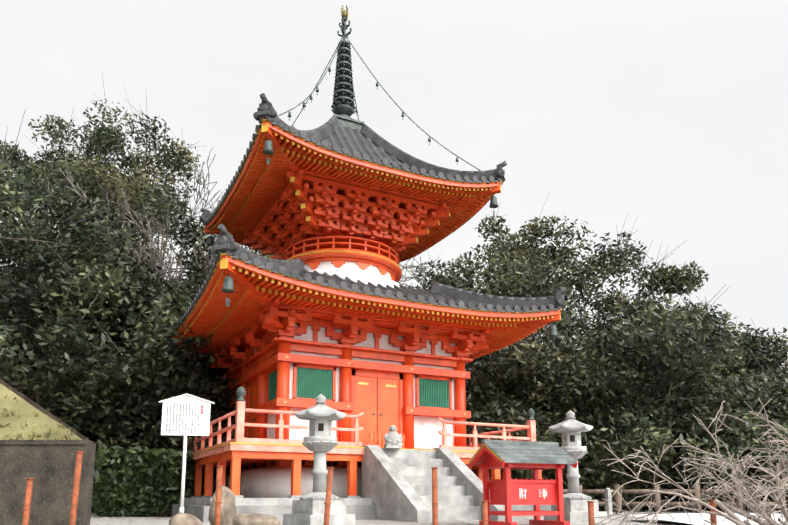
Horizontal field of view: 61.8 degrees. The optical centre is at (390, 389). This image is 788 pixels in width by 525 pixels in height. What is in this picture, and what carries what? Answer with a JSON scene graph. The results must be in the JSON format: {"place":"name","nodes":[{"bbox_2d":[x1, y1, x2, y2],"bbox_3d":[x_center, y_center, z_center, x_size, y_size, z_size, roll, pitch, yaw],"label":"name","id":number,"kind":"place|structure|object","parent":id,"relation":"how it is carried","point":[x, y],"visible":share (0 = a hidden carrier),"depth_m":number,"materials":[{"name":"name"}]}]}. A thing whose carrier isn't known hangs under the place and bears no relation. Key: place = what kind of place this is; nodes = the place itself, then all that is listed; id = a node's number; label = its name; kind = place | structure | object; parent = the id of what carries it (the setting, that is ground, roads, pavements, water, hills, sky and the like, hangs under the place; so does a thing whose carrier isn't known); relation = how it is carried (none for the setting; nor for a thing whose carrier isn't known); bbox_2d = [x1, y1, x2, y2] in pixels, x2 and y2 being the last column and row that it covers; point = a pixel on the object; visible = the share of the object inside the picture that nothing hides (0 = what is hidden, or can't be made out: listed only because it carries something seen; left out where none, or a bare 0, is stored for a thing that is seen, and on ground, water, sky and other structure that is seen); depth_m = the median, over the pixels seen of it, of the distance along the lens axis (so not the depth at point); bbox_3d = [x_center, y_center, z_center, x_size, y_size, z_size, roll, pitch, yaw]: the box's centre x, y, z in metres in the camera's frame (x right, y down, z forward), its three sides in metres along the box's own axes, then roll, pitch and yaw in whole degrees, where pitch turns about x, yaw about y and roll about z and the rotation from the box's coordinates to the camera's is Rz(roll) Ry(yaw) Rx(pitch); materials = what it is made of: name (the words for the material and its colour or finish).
{"place":"outdoors","nodes":[
{"label":"outdoors","id":0,"kind":"place"},
{"bbox_2d":[0,379,95,524],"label":"embankment terrain","id":1,"kind":"structure","parent":0,"point":[40,445],"depth_m":8.77,"materials":[{"name":"grey concrete"}]},
{"bbox_2d":[0,0,787,497],"label":"sky","id":2,"kind":"structure","parent":0,"point":[671,116],"materials":[{"name":"white"}]},
{"bbox_2d":[90,506,787,524],"bbox_3d":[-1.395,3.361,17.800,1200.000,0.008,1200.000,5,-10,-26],"label":"ground terrace","id":3,"kind":"structure","parent":0,"point":[95,519],"depth_m":12.24,"materials":[{"name":"grey concrete"}]},
{"bbox_2d":[22,478,33,524],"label":"post","id":4,"kind":"object","parent":3,"relation":"on","point":[27,502],"visible":1,"depth_m":5.83,"materials":[{"name":"orange wood"}]},
{"bbox_2d":[0,114,87,281],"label":"tree","id":5,"kind":"object","parent":3,"relation":"on","point":[54,140],"visible":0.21,"depth_m":31.24,"materials":[{"name":"green plant"}]},
{"bbox_2d":[0,143,111,328],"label":"tree","id":6,"kind":"object","parent":3,"relation":"on","point":[43,184],"visible":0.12,"depth_m":22.89,"materials":[{"name":"green plant"}]},
{"bbox_2d":[0,141,128,378],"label":"tree","id":7,"kind":"object","parent":3,"relation":"on","point":[81,175],"visible":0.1,"depth_m":28.08,"materials":[{"name":"green plant"}]},
{"bbox_2d":[0,109,149,440],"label":"tree","id":8,"kind":"object","parent":3,"relation":"on","point":[81,338],"visible":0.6,"depth_m":16.96,"materials":[{"name":"green plant"}]},
{"bbox_2d":[69,451,83,524],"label":"post","id":9,"kind":"object","parent":3,"relation":"on","point":[76,486],"visible":1,"depth_m":5.86,"materials":[{"name":"orange wood"}]},
{"bbox_2d":[0,73,161,281],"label":"tree","id":10,"kind":"object","parent":3,"relation":"on","point":[105,139],"visible":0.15,"depth_m":31.59,"materials":[{"name":"green plant"}]},
{"bbox_2d":[1,328,160,510],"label":"bush","id":11,"kind":"object","parent":3,"relation":"on","point":[43,402],"visible":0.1,"depth_m":17.67,"materials":[{"name":"green plant"}]},
{"bbox_2d":[0,145,228,445],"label":"tree","id":12,"kind":"object","parent":3,"relation":"on","point":[90,228],"visible":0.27,"depth_m":19.66,"materials":[{"name":"green plant"}]},
{"bbox_2d":[72,155,175,273],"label":"tree","id":13,"kind":"object","parent":3,"relation":"on","point":[95,196],"visible":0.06,"depth_m":31.15,"materials":[{"name":"green plant"}]},
{"bbox_2d":[33,148,238,328],"bbox_3d":[-9.401,-2.236,27.362,10.090,14.465,11.890,-3,-10,15],"label":"bare tree","id":14,"kind":"object","parent":3,"relation":"on","point":[198,193],"depth_m":26.37,"materials":[{"name":"wood"}]},
{"bbox_2d":[23,159,253,382],"bbox_3d":[-10.241,-1.442,24.956,12.947,13.179,12.252,5,-10,-26],"label":"bare tree","id":15,"kind":"object","parent":3,"relation":"on","point":[153,261],"visible":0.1,"depth_m":23.78,"materials":[{"name":"grey wood"}]},
{"bbox_2d":[41,236,240,450],"bbox_3d":[-6.478,-0.473,19.725,6.976,8.762,7.568,-5,-11,29],"label":"tree","id":16,"kind":"object","parent":3,"relation":"on","point":[160,325],"visible":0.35,"depth_m":17.68,"materials":[{"name":"green plant"}]},
{"bbox_2d":[62,341,223,511],"bbox_3d":[-7.757,1.531,21.276,6.992,6.032,8.042,-7,-12,37],"label":"bush","id":17,"kind":"object","parent":3,"relation":"on","point":[115,422],"visible":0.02,"depth_m":17.96,"materials":[{"name":"green plant"}]},
{"bbox_2d":[73,97,217,300],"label":"tree","id":18,"kind":"object","parent":3,"relation":"on","point":[178,163],"visible":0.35,"depth_m":29.53,"materials":[{"name":"green plant"}]},
{"bbox_2d":[91,445,216,516],"bbox_3d":[-5.878,2.551,17.711,2.288,1.861,5.716,0,-9,-1],"label":"trimmed hedge","id":19,"kind":"object","parent":3,"relation":"on","point":[141,482],"visible":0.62,"depth_m":15.12,"materials":[{"name":"green plant"}]},
{"bbox_2d":[91,372,236,472],"bbox_3d":[-5.334,1.964,20.453,7.621,5.445,7.680,5,-10,-26],"label":"bush","id":20,"kind":"object","parent":3,"relation":"on","point":[146,437],"visible":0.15,"depth_m":17.85,"materials":[{"name":"green plant"}]},
{"bbox_2d":[119,223,228,394],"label":"tree","id":21,"kind":"object","parent":3,"relation":"on","point":[191,254],"visible":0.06,"depth_m":24.70,"materials":[{"name":"green plant"}]},
{"bbox_2d":[169,512,201,524],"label":"boulder","id":22,"kind":"object","parent":3,"relation":"on","point":[180,518],"visible":1,"depth_m":8.58,"materials":[{"name":"beige stone"}]},
{"bbox_2d":[159,393,214,512],"bbox_3d":[-4.055,1.318,12.990,1.068,2.487,0.120,1,-9,-9],"label":"signboard","id":23,"kind":"object","parent":3,"relation":"on","point":[185,415],"visible":0.98,"depth_m":13.07},
{"bbox_2d":[215,466,222,524],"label":"post","id":24,"kind":"object","parent":3,"relation":"on","point":[218,501],"visible":1,"depth_m":6.06,"materials":[{"name":"orange wood"}]},
{"bbox_2d":[208,486,236,524],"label":"standing rock","id":25,"kind":"object","parent":3,"relation":"on","point":[228,510],"visible":0.81,"depth_m":9.47,"materials":[{"name":"beige stone"}]},
{"bbox_2d":[179,245,273,381],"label":"tree","id":26,"kind":"object","parent":3,"relation":"on","point":[195,275],"depth_m":24.16,"materials":[{"name":"green plant"}]},
{"bbox_2d":[233,513,280,524],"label":"flat rock","id":27,"kind":"object","parent":3,"relation":"on","point":[251,519],"visible":1,"depth_m":8.92,"materials":[{"name":"beige stone"}]},
{"bbox_2d":[283,394,354,524],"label":"stone lantern","id":28,"kind":"object","parent":3,"relation":"on","point":[320,441],"visible":0.98,"depth_m":10.05,"materials":[{"name":"stone"}]},
{"bbox_2d":[324,467,333,524],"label":"post","id":29,"kind":"object","parent":3,"relation":"on","point":[327,502],"visible":1,"depth_m":5.88,"materials":[{"name":"orange wood"}]},
{"bbox_2d":[163,5,566,521],"bbox_3d":[-1.016,-4.317,18.280,8.978,15.377,10.708,5,-10,-26],"label":"pagoda","id":30,"kind":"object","parent":3,"relation":"on","point":[341,213],"visible":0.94,"depth_m":16.18,"materials":[{"name":"paint"}]},
{"bbox_2d":[384,425,402,448],"bbox_3d":[0.061,1.027,14.322,0.416,0.510,0.304,2,-9,-12],"label":"hotei statue","id":31,"kind":"object","parent":30,"relation":"on","point":[393,439],"visible":1,"depth_m":14.22,"materials":[{"name":"stone"}]},
{"bbox_2d":[397,258,446,288],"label":"bare tree","id":32,"kind":"object","parent":3,"relation":"on","point":[409,267],"depth_m":27.60,"materials":[{"name":"grey wood"}]},
{"bbox_2d":[431,467,437,524],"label":"post","id":33,"kind":"object","parent":3,"relation":"on","point":[434,497],"visible":1,"depth_m":5.89,"materials":[{"name":"orange wood"}]},
{"bbox_2d":[481,501,487,524],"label":"post","id":34,"kind":"object","parent":3,"relation":"on","point":[484,513],"visible":1,"depth_m":6.18,"materials":[{"name":"orange wood"}]},
{"bbox_2d":[404,243,579,416],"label":"tree","id":35,"kind":"object","parent":3,"relation":"on","point":[503,276],"visible":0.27,"depth_m":22.49,"materials":[{"name":"green plant"}]},
{"bbox_2d":[405,256,585,407],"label":"tree","id":36,"kind":"object","parent":3,"relation":"on","point":[495,354],"depth_m":26.32,"materials":[{"name":"green plant"}]},
{"bbox_2d":[468,439,577,524],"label":"offertory box","id":37,"kind":"object","parent":3,"relation":"on","point":[535,491],"visible":0.98,"depth_m":10.22,"materials":[{"name":"wood"}]},
{"bbox_2d":[444,194,622,375],"bbox_3d":[5.868,-1.962,31.574,10.372,15.472,9.560,-3,-10,18],"label":"tree","id":38,"kind":"object","parent":3,"relation":"on","point":[525,249],"visible":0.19,"depth_m":30.67,"materials":[{"name":"green plant"}]},
{"bbox_2d":[465,383,616,508],"bbox_3d":[6.384,2.238,26.464,9.540,7.857,9.461,5,-10,-26],"label":"bush","id":39,"kind":"object","parent":3,"relation":"on","point":[466,387],"depth_m":24.71,"materials":[{"name":"green plant"}]},
{"bbox_2d":[465,367,641,500],"bbox_3d":[4.140,2.385,22.027,7.856,6.281,7.703,5,-10,-26],"label":"bush","id":40,"kind":"object","parent":3,"relation":"on","point":[498,408],"visible":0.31,"depth_m":19.62,"materials":[{"name":"green plant"}]},
{"bbox_2d":[544,410,607,522],"bbox_3d":[3.373,1.400,12.175,0.800,2.060,0.810,4,-10,-21],"label":"stone lantern","id":41,"kind":"object","parent":3,"relation":"on","point":[570,428],"visible":0.77,"depth_m":12.00,"materials":[{"name":"stone"}]},
{"bbox_2d":[465,324,705,486],"bbox_3d":[5.743,0.884,21.991,7.194,6.849,7.846,5,-10,-26],"label":"tree","id":42,"kind":"object","parent":3,"relation":"on","point":[532,362],"visible":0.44,"depth_m":20.63,"materials":[{"name":"green plant"}]},
{"bbox_2d":[587,501,594,524],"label":"post","id":43,"kind":"object","parent":3,"relation":"on","point":[591,520],"visible":1,"depth_m":5.89,"materials":[{"name":"orange wood"}]},
{"bbox_2d":[500,364,684,509],"bbox_3d":[6.614,2.177,23.034,7.773,6.318,8.050,5,-10,-26],"label":"bush","id":44,"kind":"object","parent":3,"relation":"on","point":[650,474],"visible":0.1,"depth_m":20.38,"materials":[{"name":"green plant"}]},
{"bbox_2d":[603,488,612,513],"bbox_3d":[5.579,2.848,16.840,0.170,0.670,0.170,5,-10,-26],"label":"post","id":45,"kind":"object","parent":3,"relation":"on","point":[608,494],"visible":0.98,"depth_m":16.80,"materials":[{"name":"stone"}]},
{"bbox_2d":[510,218,709,506],"bbox_3d":[9.251,-1.304,29.931,9.676,13.629,9.706,5,-10,-26],"label":"tree","id":46,"kind":"object","parent":3,"relation":"on","point":[610,270],"visible":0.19,"depth_m":27.55,"materials":[{"name":"green plant"}]},
{"bbox_2d":[509,253,777,510],"bbox_3d":[7.919,-0.208,21.786,8.061,8.851,7.860,5,-10,-26],"label":"tree","id":47,"kind":"object","parent":3,"relation":"on","point":[667,349],"visible":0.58,"depth_m":20.04,"materials":[{"name":"green plant"}]},
{"bbox_2d":[573,240,752,500],"bbox_3d":[11.979,-0.662,28.782,7.506,12.006,8.513,5,-10,-26],"label":"tree","id":48,"kind":"object","parent":3,"relation":"on","point":[660,277],"visible":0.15,"depth_m":27.44,"materials":[{"name":"green plant"}]},
{"bbox_2d":[556,375,787,512],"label":"bush","id":49,"kind":"object","parent":3,"relation":"on","point":[661,440],"visible":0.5,"depth_m":19.59,"materials":[{"name":"green plant"}]},
{"bbox_2d":[563,484,785,513],"bbox_3d":[6.940,2.922,17.104,5.979,0.910,0.169,-2,-10,14],"label":"log fence","id":50,"kind":"object","parent":3,"relation":"on","point":[696,491],"visible":0.42,"depth_m":17.07,"materials":[{"name":"brown wood"}]},
{"bbox_2d":[624,366,734,508],"bbox_3d":[9.211,2.125,27.052,8.031,6.459,8.878,-2,-9,10],"label":"bush","id":51,"kind":"object","parent":3,"relation":"on","point":[675,393],"visible":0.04,"depth_m":25.09,"materials":[{"name":"green plant"}]},
{"bbox_2d":[592,398,787,524],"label":"bare shrub","id":52,"kind":"object","parent":3,"relation":"on","point":[764,513],"visible":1,"depth_m":5.34,"materials":[{"name":"beige wood"}]},
{"bbox_2d":[650,394,764,509],"bbox_3d":[12.616,3.233,25.868,7.944,6.585,7.411,5,-10,-26],"label":"bush","id":53,"kind":"object","parent":3,"relation":"on","point":[689,470],"depth_m":24.00,"materials":[{"name":"green plant"}]},
{"bbox_2d":[631,513,786,524],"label":"ground","id":54,"kind":"structure","parent":3,"relation":"on","point":[696,519],"depth_m":11.53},
{"bbox_2d":[636,319,787,477],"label":"tree","id":55,"kind":"object","parent":3,"relation":"on","point":[755,361],"visible":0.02,"depth_m":23.32,"materials":[{"name":"green plant"}]},
{"bbox_2d":[709,500,716,524],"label":"post","id":56,"kind":"object","parent":3,"relation":"on","point":[713,519],"visible":0.77,"depth_m":5.92,"materials":[{"name":"orange wood"}]},
{"bbox_2d":[643,401,786,511],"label":"bush","id":57,"kind":"object","parent":3,"relation":"on","point":[677,497],"visible":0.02,"depth_m":21.81,"materials":[{"name":"green plant"}]},
{"bbox_2d":[652,292,787,415],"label":"tree","id":58,"kind":"object","parent":3,"relation":"on","point":[749,340],"visible":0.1,"depth_m":25.37,"materials":[{"name":"green plant"}]},
{"bbox_2d":[678,371,787,511],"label":"bush","id":59,"kind":"object","parent":3,"relation":"on","point":[782,422],"visible":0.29,"depth_m":19.69,"materials":[{"name":"green plant"}]},
{"bbox_2d":[679,338,787,487],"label":"tree","id":60,"kind":"object","parent":3,"relation":"on","point":[782,390],"visible":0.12,"depth_m":21.93,"materials":[{"name":"green plant"}]}
]}

